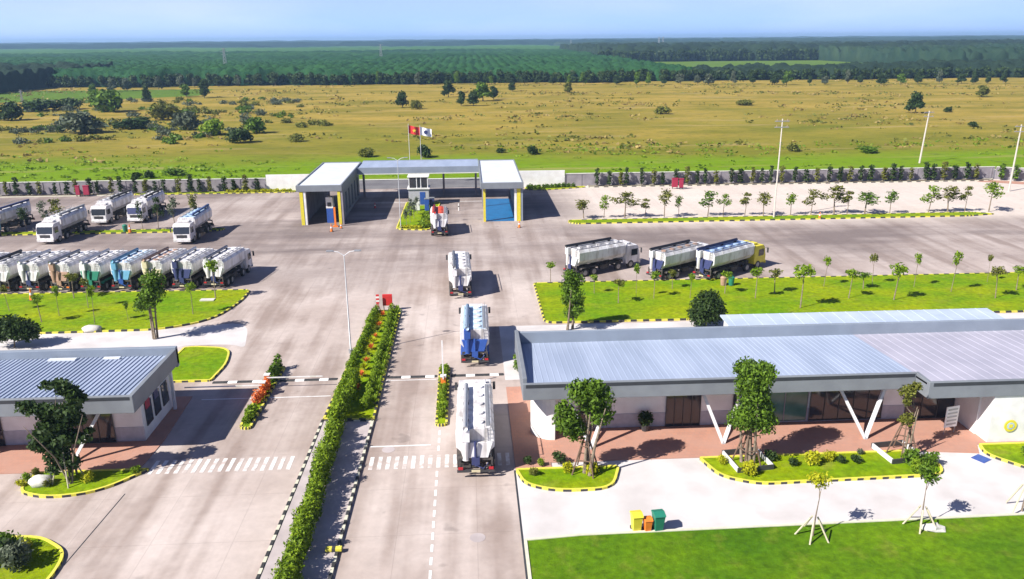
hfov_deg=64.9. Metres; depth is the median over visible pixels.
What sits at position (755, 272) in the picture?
young tree
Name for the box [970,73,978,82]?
field tree
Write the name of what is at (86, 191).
fire cabinet
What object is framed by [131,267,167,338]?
tree
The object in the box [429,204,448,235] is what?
feed tanker
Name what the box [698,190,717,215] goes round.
young tree
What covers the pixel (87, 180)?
slim tree
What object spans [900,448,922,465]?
shrub
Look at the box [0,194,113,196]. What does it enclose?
planting bed
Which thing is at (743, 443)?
tree support
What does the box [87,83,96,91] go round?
field tree
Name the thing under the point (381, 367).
cordyline
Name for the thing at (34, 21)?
sky
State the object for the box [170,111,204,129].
field bush
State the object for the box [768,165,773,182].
slim tree
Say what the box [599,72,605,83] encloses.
field tree
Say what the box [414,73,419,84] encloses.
field tree
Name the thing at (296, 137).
field bush
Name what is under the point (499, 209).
wheel bath
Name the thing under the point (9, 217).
feed tanker
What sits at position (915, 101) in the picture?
field tree
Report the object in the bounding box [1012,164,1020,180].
slim tree
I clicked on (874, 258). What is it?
young tree
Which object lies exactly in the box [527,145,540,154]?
field bush
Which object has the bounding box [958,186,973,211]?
young tree
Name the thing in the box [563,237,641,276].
feed tanker
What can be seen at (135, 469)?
shrub
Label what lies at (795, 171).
slim tree
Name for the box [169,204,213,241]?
feed tanker
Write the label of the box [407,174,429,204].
guard booth
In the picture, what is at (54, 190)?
slim tree
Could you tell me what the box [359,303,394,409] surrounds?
hedge
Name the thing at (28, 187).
slim tree
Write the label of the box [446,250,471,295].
feed tanker
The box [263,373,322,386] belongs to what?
barrier gate
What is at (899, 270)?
young tree
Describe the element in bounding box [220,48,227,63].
pylon
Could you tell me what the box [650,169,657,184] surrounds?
slim tree
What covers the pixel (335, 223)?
height post
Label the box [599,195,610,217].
young tree
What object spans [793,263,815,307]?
young tree
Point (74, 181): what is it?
slim tree
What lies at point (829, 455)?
shrub
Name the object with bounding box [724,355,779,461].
tree
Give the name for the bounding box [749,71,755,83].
field tree
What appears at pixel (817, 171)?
slim tree
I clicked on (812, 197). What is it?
young tree
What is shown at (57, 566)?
kerb
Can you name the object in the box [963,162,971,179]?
slim tree
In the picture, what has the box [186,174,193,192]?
slim tree
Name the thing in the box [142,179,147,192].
slim tree
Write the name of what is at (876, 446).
planter frame
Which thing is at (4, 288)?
young tree
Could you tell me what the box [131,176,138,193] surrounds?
slim tree
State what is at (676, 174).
slim tree
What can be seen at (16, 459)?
paved terrace
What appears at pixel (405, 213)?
young tree
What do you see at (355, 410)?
planting bed
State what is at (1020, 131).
utility pole
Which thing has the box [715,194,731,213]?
young tree
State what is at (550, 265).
young tree
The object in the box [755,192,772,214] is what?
young tree
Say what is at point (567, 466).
shrub
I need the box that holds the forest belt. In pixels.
[688,58,1023,79]
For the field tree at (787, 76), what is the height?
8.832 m
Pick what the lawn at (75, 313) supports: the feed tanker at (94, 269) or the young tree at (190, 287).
the young tree at (190, 287)
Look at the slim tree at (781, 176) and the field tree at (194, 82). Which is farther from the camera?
the field tree at (194, 82)
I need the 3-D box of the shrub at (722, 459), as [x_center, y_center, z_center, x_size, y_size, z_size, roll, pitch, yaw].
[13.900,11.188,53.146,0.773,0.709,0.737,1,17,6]
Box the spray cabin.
[325,196,333,222]
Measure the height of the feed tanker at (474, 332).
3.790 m
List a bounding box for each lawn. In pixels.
[0,290,247,331]
[0,538,59,578]
[1,228,222,233]
[23,470,140,493]
[136,190,295,193]
[172,347,226,379]
[398,202,438,228]
[519,467,616,487]
[526,186,583,188]
[527,515,1023,578]
[535,273,1023,320]
[569,212,989,222]
[703,451,939,480]
[982,444,1023,464]
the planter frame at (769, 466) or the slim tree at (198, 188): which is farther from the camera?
the slim tree at (198, 188)
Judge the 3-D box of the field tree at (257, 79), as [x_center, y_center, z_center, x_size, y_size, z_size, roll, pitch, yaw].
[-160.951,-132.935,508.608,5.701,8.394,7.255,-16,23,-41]
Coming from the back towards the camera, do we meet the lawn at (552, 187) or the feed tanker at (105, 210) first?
the lawn at (552, 187)
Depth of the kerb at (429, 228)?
120.18 m
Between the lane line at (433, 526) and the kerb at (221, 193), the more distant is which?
the kerb at (221, 193)
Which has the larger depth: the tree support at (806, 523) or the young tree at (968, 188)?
the young tree at (968, 188)
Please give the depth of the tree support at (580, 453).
51.70 m
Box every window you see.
[144,380,168,425]
[577,405,594,427]
[768,392,808,421]
[808,390,883,420]
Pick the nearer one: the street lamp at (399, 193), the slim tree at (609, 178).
the street lamp at (399, 193)
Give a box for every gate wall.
[266,174,308,189]
[519,170,564,186]
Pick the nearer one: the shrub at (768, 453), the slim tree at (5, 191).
the shrub at (768, 453)
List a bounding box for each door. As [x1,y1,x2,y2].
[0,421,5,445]
[73,414,116,442]
[420,192,424,203]
[665,395,701,426]
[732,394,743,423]
[904,391,954,418]
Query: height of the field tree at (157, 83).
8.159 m
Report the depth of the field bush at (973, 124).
248.32 m
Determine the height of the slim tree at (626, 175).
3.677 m
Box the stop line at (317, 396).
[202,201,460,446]
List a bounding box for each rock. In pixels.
[28,474,52,487]
[81,325,101,332]
[921,522,945,531]
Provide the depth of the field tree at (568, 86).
416.49 m
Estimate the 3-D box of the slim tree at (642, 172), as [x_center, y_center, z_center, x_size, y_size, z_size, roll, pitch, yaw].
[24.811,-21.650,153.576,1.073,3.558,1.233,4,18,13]
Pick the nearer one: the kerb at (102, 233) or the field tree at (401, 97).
the kerb at (102, 233)
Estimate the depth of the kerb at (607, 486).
50.70 m
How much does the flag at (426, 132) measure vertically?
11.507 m
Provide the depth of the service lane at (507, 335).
78.66 m
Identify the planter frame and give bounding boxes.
[722,447,773,472]
[871,440,924,463]
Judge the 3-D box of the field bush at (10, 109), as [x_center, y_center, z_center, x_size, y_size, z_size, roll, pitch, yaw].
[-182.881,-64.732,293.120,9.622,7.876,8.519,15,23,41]
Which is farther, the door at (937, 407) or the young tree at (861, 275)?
the young tree at (861, 275)
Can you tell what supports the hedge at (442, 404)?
on the planting bed at (441, 420)
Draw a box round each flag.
[408,125,419,159]
[420,127,431,148]
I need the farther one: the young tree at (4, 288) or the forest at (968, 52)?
the forest at (968, 52)
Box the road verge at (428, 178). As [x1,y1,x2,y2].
[365,169,995,179]
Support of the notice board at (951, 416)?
on the paved terrace at (638, 443)
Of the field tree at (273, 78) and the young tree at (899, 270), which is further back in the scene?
the field tree at (273, 78)
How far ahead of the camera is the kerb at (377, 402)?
64.05 m
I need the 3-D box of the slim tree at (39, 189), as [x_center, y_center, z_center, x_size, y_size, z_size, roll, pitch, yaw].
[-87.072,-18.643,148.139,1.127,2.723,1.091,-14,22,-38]
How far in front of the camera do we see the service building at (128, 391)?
56.80 m
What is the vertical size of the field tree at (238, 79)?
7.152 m
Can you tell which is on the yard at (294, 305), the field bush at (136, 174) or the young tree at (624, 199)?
the young tree at (624, 199)
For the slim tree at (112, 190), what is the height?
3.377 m
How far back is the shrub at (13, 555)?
42.71 m
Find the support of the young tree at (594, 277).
on the lawn at (924, 292)
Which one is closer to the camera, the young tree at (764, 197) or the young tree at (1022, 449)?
the young tree at (1022, 449)
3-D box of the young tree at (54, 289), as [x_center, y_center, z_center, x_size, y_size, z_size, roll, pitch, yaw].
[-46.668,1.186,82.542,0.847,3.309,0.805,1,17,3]
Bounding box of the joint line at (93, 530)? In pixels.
[63,494,124,565]
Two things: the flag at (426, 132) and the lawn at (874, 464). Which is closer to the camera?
the lawn at (874, 464)
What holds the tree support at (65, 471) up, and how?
on the lawn at (100, 479)
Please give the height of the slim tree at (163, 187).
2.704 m
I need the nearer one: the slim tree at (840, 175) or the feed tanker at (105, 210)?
the feed tanker at (105, 210)
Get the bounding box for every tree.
[0,285,9,310]
[0,313,43,347]
[2,181,9,195]
[11,177,20,195]
[14,377,95,483]
[16,207,27,230]
[25,182,32,195]
[29,294,43,321]
[35,181,41,194]
[36,200,48,217]
[47,198,63,213]
[50,285,59,315]
[51,182,58,194]
[62,182,69,194]
[62,272,78,297]
[72,179,77,193]
[79,278,88,307]
[85,177,93,194]
[86,285,95,323]
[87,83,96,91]
[94,180,100,193]
[107,78,116,89]
[107,177,114,192]
[115,176,122,191]
[120,78,132,90]
[122,302,128,321]
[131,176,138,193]
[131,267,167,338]
[134,201,144,227]
[142,79,151,87]
[142,86,151,99]
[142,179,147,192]
[151,196,163,229]
[152,181,156,190]
[153,76,163,89]
[160,179,166,192]
[166,196,179,222]
[174,178,181,192]
[176,74,184,85]
[179,83,189,96]
[184,281,195,311]
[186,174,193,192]
[186,194,197,210]
[191,78,196,86]
[196,179,202,192]
[197,78,209,97]
[203,258,218,297]
[206,176,211,190]
[214,75,222,85]
[221,176,227,191]
[230,179,236,189]
[234,75,240,85]
[242,174,248,190]
[252,73,262,85]
[253,178,259,189]
[269,73,277,84]
[290,77,298,83]
[309,76,315,83]
[375,70,380,84]
[394,90,408,107]
[403,209,408,224]
[406,204,411,215]
[410,202,416,212]
[412,196,419,212]
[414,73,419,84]
[428,73,436,84]
[440,78,455,96]
[453,71,459,81]
[456,90,464,105]
[466,90,478,105]
[471,76,477,83]
[474,81,491,100]
[489,86,498,99]
[505,73,513,82]
[508,82,515,90]
[519,71,528,83]
[533,74,542,82]
[546,261,555,281]
[549,75,557,84]
[552,377,615,475]
[559,269,585,329]
[563,81,572,92]
[575,200,589,217]
[579,72,586,82]
[589,274,597,282]
[594,168,599,184]
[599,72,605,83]
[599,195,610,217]
[607,170,612,185]
[610,191,642,217]
[613,74,621,84]
[613,278,625,302]
[618,172,624,185]
[623,167,628,184]
[634,71,640,83]
[634,263,640,287]
[639,167,644,184]
[640,198,649,214]
[645,72,651,84]
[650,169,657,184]
[650,271,659,297]
[658,188,672,216]
[660,73,666,83]
[660,172,664,184]
[668,269,676,288]
[673,168,679,182]
[675,73,684,83]
[675,195,683,216]
[684,166,691,182]
[685,288,727,326]
[688,273,695,295]
[693,75,700,83]
[695,170,699,183]
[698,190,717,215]
[702,167,707,183]
[703,73,714,84]
[713,171,718,183]
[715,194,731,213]
[721,271,732,292]
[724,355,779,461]
[729,168,734,181]
[730,70,736,83]
[737,168,743,183]
[739,192,751,215]
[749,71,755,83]
[749,167,755,181]
[749,267,762,297]
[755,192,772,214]
[759,168,764,182]
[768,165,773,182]
[769,268,783,292]
[770,71,779,84]
[779,165,785,182]
[781,70,792,84]
[785,192,796,214]
[792,166,797,182]
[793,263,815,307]
[802,169,810,181]
[802,189,820,214]
[806,471,833,535]
[807,75,812,83]
[813,168,820,181]
[817,185,850,213]
[821,76,828,83]
[823,255,831,285]
[827,166,832,181]
[837,166,844,181]
[841,190,853,212]
[844,268,859,297]
[845,70,850,83]
[846,166,853,181]
[857,74,862,82]
[857,191,880,213]
[858,165,864,181]
[858,272,872,288]
[867,164,875,180]
[869,253,878,282]
[876,73,886,83]
[881,167,888,180]
[885,189,898,212]
[888,163,896,180]
[889,262,908,299]
[896,380,922,453]
[897,73,906,83]
[898,165,904,180]
[904,91,925,111]
[909,167,914,180]
[914,70,922,83]
[914,253,921,284]
[916,462,942,524]
[919,185,941,211]
[922,162,929,179]
[929,163,937,179]
[930,186,964,211]
[936,70,942,81]
[940,161,949,179]
[951,164,959,179]
[951,250,963,290]
[955,73,966,83]
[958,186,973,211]
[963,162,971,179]
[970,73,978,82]
[973,164,981,179]
[975,85,990,96]
[983,181,1004,211]
[985,71,991,83]
[987,255,993,280]
[991,266,1007,297]
[998,163,1006,179]
[999,71,1007,83]
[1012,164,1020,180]
[1013,265,1023,289]
[1020,446,1023,510]
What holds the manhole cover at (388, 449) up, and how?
on the yard at (294, 305)
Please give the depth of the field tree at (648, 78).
483.39 m
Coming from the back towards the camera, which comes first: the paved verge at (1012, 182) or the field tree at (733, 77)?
the field tree at (733, 77)
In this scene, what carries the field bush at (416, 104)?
on the field at (693, 123)
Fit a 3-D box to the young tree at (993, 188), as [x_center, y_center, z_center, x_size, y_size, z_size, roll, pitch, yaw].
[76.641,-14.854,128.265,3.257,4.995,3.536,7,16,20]
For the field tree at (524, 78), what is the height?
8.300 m
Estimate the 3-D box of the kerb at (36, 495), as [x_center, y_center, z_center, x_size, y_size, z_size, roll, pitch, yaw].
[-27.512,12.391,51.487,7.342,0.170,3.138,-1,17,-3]
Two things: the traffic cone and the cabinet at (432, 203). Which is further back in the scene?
the cabinet at (432, 203)
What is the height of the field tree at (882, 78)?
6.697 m
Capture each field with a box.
[0,77,1023,181]
[656,60,849,66]
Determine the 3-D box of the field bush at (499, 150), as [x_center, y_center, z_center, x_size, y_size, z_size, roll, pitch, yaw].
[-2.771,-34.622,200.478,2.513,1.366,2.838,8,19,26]
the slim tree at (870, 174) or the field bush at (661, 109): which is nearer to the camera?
the slim tree at (870, 174)
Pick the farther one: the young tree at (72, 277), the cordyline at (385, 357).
the young tree at (72, 277)
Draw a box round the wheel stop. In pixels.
[325,546,341,551]
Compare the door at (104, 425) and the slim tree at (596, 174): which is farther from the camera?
the slim tree at (596, 174)
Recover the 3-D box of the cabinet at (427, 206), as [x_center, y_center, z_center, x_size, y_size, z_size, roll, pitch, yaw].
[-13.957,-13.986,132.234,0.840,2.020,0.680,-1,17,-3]
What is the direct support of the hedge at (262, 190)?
on the lawn at (213, 192)
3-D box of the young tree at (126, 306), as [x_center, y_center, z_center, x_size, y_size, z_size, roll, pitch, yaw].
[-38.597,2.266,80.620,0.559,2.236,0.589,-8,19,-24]
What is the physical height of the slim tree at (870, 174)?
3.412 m
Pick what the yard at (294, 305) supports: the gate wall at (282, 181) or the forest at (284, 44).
the gate wall at (282, 181)
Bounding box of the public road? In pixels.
[266,170,995,188]
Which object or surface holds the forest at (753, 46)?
on the crop field at (734, 63)
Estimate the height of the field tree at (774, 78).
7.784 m
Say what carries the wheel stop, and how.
on the pavement
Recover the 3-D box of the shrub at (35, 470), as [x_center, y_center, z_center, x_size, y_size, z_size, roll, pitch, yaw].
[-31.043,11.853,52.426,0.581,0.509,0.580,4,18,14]
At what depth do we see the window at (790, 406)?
58.56 m
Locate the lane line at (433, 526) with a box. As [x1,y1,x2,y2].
[428,430,440,578]
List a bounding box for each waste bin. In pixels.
[122,224,126,231]
[630,510,643,530]
[642,515,652,530]
[651,509,665,530]
[720,276,726,285]
[728,276,734,285]
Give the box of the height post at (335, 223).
[333,207,338,226]
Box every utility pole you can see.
[773,119,788,216]
[918,111,933,162]
[1008,124,1023,190]
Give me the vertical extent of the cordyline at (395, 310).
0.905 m
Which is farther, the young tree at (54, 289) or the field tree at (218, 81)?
the field tree at (218, 81)
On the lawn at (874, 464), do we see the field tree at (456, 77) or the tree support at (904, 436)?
the tree support at (904, 436)
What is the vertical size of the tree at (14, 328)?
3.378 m
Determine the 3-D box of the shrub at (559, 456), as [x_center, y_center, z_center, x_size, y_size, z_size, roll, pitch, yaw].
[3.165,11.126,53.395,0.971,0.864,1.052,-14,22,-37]
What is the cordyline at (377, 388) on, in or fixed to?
on the planting bed at (355, 410)
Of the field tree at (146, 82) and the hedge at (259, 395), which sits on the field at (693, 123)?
the field tree at (146, 82)
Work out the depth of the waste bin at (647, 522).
45.76 m
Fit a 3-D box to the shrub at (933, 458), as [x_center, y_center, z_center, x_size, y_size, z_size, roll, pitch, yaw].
[27.335,11.065,52.675,1.295,1.063,1.195,1,17,5]
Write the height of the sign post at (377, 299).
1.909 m
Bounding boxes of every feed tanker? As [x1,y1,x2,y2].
[0,199,34,233]
[0,249,41,290]
[0,250,9,256]
[17,249,70,290]
[32,204,90,241]
[48,249,99,290]
[79,248,128,289]
[88,189,133,222]
[110,248,156,288]
[123,188,166,221]
[141,246,186,287]
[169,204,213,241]
[171,246,215,287]
[202,245,253,285]
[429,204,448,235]
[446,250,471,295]
[455,379,494,472]
[459,302,489,362]
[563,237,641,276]
[646,239,708,279]
[693,238,768,279]
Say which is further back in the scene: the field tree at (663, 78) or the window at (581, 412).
the field tree at (663, 78)
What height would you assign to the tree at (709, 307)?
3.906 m
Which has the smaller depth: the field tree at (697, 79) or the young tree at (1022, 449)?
the young tree at (1022, 449)
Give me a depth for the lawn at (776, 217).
125.59 m
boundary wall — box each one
[0,178,266,194]
[565,166,995,185]
[994,166,1023,180]
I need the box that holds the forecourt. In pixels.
[516,445,1023,538]
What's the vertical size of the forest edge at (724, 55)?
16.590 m
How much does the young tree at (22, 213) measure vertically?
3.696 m
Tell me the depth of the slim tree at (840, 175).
155.47 m
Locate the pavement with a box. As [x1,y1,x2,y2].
[259,421,370,578]
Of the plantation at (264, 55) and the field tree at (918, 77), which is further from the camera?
the plantation at (264, 55)
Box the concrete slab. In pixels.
[199,298,214,300]
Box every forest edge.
[45,68,697,87]
[597,46,896,61]
[693,65,1023,79]
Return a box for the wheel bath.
[486,198,513,220]
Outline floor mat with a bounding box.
[971,454,991,462]
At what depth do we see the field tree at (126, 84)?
462.32 m
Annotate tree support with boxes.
[52,451,83,487]
[571,439,598,478]
[732,431,760,465]
[794,515,828,544]
[885,422,915,457]
[902,505,935,533]
[1006,484,1023,512]
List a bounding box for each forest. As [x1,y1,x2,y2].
[0,38,740,48]
[0,61,112,92]
[7,35,1023,43]
[559,38,1023,61]
[632,35,1023,40]
[818,42,1023,62]
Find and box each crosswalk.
[147,456,294,473]
[368,454,456,469]
[497,453,509,464]
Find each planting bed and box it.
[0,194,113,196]
[242,367,282,426]
[326,311,398,417]
[438,368,447,423]
[594,179,989,185]
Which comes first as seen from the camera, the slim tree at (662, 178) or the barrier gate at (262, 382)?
the barrier gate at (262, 382)
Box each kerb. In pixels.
[0,193,132,197]
[0,228,224,235]
[0,289,249,333]
[12,535,63,578]
[20,468,148,497]
[134,190,295,194]
[169,346,229,382]
[239,366,284,429]
[256,419,373,578]
[323,310,400,419]
[396,202,439,229]
[435,366,449,426]
[514,470,527,578]
[516,465,618,491]
[524,513,1023,578]
[525,186,584,189]
[533,272,1023,323]
[568,212,993,223]
[587,178,993,187]
[699,449,942,484]
[979,442,1023,467]
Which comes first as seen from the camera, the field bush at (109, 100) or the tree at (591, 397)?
the tree at (591, 397)
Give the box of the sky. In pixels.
[0,0,1023,42]
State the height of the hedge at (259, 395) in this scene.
1.344 m
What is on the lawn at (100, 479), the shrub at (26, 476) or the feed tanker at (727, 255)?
the shrub at (26, 476)
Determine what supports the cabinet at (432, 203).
on the lawn at (414, 218)
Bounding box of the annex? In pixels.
[720,308,1004,325]
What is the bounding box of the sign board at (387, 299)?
[382,294,391,309]
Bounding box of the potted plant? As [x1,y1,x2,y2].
[637,410,653,431]
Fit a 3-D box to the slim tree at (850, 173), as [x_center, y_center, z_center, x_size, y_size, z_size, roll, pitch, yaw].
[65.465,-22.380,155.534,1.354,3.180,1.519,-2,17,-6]
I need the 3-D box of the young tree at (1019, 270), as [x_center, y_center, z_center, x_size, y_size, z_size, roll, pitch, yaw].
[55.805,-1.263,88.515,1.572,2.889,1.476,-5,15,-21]
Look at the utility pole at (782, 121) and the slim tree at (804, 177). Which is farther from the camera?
the slim tree at (804, 177)
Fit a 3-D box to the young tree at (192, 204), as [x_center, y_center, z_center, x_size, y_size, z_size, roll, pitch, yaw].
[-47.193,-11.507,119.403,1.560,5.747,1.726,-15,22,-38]
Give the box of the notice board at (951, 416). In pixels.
[943,405,959,433]
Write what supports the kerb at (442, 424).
on the yard at (294, 305)
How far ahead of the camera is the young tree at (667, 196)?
125.55 m
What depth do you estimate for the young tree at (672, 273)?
89.82 m
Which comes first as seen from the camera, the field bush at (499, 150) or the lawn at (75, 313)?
the lawn at (75, 313)
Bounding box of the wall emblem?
[1004,420,1016,431]
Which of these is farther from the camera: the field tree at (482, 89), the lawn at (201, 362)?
the field tree at (482, 89)
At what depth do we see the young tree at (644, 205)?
126.28 m
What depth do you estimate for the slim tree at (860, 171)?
155.57 m
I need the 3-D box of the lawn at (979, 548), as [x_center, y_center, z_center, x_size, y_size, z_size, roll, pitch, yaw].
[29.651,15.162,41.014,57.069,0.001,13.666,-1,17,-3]
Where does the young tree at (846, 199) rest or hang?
on the yard at (294, 305)
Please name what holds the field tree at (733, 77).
on the field at (693, 123)
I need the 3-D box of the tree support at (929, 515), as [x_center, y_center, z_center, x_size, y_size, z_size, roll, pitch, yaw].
[23.578,13.018,46.192,1.794,1.202,1.893,-9,19,-25]
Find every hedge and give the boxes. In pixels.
[226,188,291,191]
[241,403,258,423]
[251,378,270,403]
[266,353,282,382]
[270,395,347,578]
[331,304,379,402]
[333,366,360,409]
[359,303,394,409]
[398,224,421,228]
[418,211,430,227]
[436,363,448,417]
[526,182,575,187]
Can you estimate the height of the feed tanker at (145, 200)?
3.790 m
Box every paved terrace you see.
[0,396,192,473]
[506,386,1023,468]
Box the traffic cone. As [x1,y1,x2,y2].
[27,288,32,300]
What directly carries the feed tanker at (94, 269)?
on the yard at (294, 305)
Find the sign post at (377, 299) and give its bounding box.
[376,294,380,310]
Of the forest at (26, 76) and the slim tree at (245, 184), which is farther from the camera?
the forest at (26, 76)
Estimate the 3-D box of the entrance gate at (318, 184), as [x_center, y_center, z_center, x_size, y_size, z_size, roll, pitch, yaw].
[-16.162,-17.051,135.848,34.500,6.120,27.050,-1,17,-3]
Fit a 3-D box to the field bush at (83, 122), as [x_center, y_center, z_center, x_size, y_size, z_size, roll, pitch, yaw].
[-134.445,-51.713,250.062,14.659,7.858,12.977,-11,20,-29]
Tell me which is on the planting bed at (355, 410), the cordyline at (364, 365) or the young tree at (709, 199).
the cordyline at (364, 365)
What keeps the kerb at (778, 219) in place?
on the yard at (294, 305)
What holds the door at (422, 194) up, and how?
in the guard booth
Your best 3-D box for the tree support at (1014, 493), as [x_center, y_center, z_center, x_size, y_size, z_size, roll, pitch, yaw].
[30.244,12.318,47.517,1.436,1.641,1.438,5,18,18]
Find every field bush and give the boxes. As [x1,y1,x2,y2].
[0,101,23,119]
[18,98,58,110]
[53,97,82,109]
[53,111,106,133]
[56,125,64,132]
[83,88,123,111]
[104,116,156,129]
[130,172,142,178]
[143,170,153,178]
[145,101,180,120]
[161,168,188,175]
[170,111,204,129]
[197,118,224,135]
[224,127,253,142]
[242,116,266,132]
[286,133,304,142]
[357,147,375,156]
[408,100,423,109]
[416,144,431,157]
[496,148,505,152]
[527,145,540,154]
[652,106,671,113]
[735,99,754,105]
[786,143,800,151]
[857,145,878,152]
[943,107,953,111]
[967,121,977,126]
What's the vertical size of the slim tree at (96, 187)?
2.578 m
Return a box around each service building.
[0,346,179,455]
[515,318,1023,448]
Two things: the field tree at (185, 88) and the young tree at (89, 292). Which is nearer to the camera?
the young tree at (89, 292)
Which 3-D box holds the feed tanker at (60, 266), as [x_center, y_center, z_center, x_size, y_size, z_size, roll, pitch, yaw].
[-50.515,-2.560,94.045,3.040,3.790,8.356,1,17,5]
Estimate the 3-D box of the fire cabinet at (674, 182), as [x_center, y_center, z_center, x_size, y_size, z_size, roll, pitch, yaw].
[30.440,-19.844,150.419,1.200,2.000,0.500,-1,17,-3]
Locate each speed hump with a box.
[212,380,259,383]
[280,378,336,381]
[386,375,436,378]
[451,373,502,376]
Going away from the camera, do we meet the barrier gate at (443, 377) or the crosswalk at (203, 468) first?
the crosswalk at (203, 468)
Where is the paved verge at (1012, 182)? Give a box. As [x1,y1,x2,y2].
[977,180,1023,183]
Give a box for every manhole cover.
[382,446,394,452]
[470,533,484,541]
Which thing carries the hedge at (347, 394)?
on the planting bed at (355, 410)
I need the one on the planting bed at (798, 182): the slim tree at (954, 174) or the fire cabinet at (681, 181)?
the slim tree at (954, 174)
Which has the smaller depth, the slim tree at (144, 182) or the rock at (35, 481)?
the rock at (35, 481)
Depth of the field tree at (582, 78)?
492.02 m
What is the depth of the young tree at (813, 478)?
44.39 m
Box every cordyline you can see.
[360,361,369,369]
[369,394,378,403]
[372,384,382,391]
[374,378,383,385]
[378,363,386,370]
[380,354,389,360]
[384,341,391,347]
[392,308,400,312]
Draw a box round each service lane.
[0,324,246,349]
[499,313,1023,379]
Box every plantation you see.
[0,45,559,53]
[0,48,597,60]
[0,54,691,87]
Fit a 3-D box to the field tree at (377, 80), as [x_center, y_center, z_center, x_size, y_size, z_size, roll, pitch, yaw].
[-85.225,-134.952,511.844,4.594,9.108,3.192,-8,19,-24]
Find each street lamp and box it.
[326,249,360,353]
[387,157,407,227]
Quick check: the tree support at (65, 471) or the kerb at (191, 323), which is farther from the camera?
the kerb at (191, 323)
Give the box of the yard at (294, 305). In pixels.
[0,179,1023,578]
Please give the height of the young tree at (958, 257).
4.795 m
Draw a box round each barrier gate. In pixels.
[184,380,265,392]
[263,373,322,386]
[440,340,445,387]
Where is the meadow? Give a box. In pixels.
[0,89,212,102]
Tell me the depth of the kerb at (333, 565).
49.06 m
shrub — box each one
[0,530,21,544]
[0,536,12,564]
[0,536,33,573]
[14,479,26,486]
[18,537,32,546]
[20,472,33,481]
[31,467,38,474]
[43,478,51,487]
[80,470,95,482]
[129,465,140,473]
[513,360,517,369]
[522,456,531,463]
[528,467,537,475]
[537,457,544,465]
[552,450,566,464]
[562,460,573,472]
[586,461,599,473]
[717,453,727,463]
[741,459,757,475]
[763,449,777,461]
[788,457,798,466]
[803,450,821,465]
[822,449,836,461]
[836,454,846,462]
[850,454,862,463]
[856,448,863,454]
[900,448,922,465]
[909,456,923,473]
[920,451,939,465]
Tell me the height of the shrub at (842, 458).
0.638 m
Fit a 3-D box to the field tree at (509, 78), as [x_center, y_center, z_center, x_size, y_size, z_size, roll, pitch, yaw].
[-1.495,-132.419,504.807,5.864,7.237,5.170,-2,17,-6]
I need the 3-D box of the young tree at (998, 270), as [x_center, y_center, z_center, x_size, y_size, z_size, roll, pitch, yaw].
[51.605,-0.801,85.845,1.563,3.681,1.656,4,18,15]
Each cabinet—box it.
[75,185,80,195]
[82,185,89,195]
[415,197,419,209]
[424,198,429,210]
[429,197,434,208]
[672,178,678,188]
[679,178,683,188]
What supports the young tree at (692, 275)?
on the lawn at (924, 292)
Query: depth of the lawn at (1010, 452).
54.45 m
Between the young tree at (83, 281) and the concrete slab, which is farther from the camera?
the concrete slab
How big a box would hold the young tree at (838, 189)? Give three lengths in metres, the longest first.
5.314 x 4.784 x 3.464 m
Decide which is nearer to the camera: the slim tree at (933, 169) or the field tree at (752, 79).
the slim tree at (933, 169)
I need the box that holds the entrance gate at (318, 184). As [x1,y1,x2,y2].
[296,159,523,224]
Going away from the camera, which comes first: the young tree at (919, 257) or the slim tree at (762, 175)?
the young tree at (919, 257)
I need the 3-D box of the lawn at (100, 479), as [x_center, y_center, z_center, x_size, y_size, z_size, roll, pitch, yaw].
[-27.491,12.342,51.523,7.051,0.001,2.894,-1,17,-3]
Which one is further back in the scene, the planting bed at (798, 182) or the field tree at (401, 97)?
the field tree at (401, 97)
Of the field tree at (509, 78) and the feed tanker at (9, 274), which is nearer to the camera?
the feed tanker at (9, 274)
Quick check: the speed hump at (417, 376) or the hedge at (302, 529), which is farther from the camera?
the speed hump at (417, 376)
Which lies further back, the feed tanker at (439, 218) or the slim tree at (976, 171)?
the slim tree at (976, 171)

